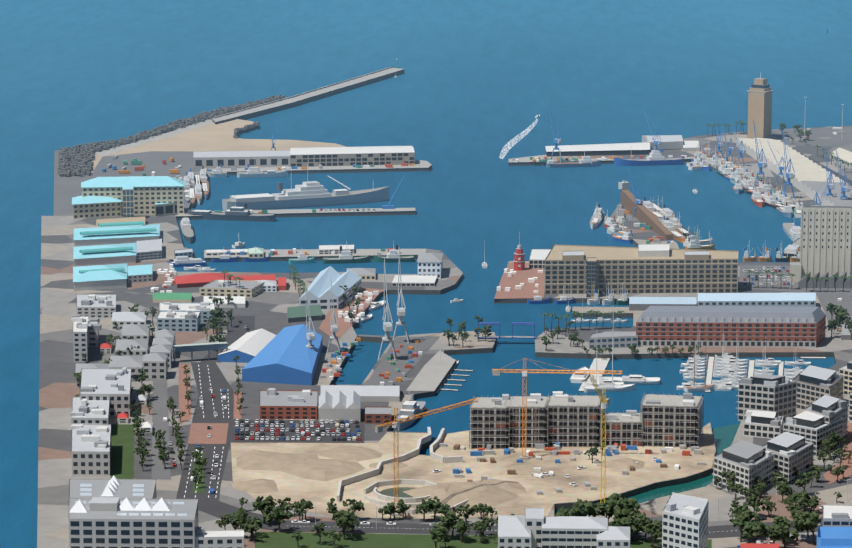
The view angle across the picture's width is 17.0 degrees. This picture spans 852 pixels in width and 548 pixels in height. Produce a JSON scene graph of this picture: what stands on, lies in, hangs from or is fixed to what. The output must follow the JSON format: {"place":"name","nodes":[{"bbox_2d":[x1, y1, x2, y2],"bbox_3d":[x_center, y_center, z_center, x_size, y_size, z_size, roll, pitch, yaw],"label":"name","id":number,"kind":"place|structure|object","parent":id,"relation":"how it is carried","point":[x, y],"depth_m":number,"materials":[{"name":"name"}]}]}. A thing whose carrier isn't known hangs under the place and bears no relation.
{"place":"outdoors","nodes":[
{"label":"outdoors","id":0,"kind":"place"},
{"bbox_2d":[0,0,851,547],"bbox_3d":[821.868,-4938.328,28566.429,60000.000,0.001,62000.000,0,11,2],"label":"sea water","id":1,"kind":"structure","parent":0,"point":[468,94],"depth_m":2737.87,"materials":[{"name":"blue liquid"}]},
{"bbox_2d":[166,75,825,430],"bbox_3d":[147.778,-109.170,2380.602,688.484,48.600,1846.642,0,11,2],"label":"boats","id":2,"kind":"object","parent":1,"relation":"on","point":[731,370],"depth_m":2073.87,"materials":[{"name":"white"}]},
{"bbox_2d":[37,68,851,547],"bbox_3d":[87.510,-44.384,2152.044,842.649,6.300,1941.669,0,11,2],"label":"ground","id":3,"kind":"structure","parent":0,"point":[651,486],"depth_m":1560.63,"materials":[{"name":"concrete"}]},
{"bbox_2d":[58,29,851,514],"bbox_3d":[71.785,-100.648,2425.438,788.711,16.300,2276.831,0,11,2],"label":"rocks","id":4,"kind":"object","parent":3,"relation":"on","point":[336,463],"depth_m":1413.04,"materials":[{"name":"stone"}]},
{"bbox_2d":[69,73,851,547],"bbox_3d":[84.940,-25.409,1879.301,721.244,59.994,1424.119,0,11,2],"label":"buildings","id":5,"kind":"structure","parent":3,"relation":"on","point":[119,513],"depth_m":1667.11,"materials":[{"name":"grey concrete"}]},
{"bbox_2d":[73,120,851,547],"bbox_3d":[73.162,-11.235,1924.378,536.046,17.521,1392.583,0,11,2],"label":"trees","id":6,"kind":"object","parent":3,"relation":"on","point":[623,512],"depth_m":1301.25,"materials":[{"name":"green plant"}]},
{"bbox_2d":[163,157,851,547],"bbox_3d":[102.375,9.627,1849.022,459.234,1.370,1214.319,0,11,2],"label":"cars","id":7,"kind":"object","parent":3,"relation":"on","point":[319,435],"depth_m":1466.78,"materials":[{"name":"white metal"}]},
{"bbox_2d":[271,97,849,528],"bbox_3d":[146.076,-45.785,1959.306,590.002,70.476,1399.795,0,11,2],"label":"cranes","id":8,"kind":"object","parent":3,"relation":"on","point":[387,329],"depth_m":1640.78},
{"bbox_2d":[499,119,537,158],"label":"wake water","id":9,"kind":"structure","parent":0,"point":[513,142],"depth_m":2564.57,"materials":[{"name":"white liquid"}]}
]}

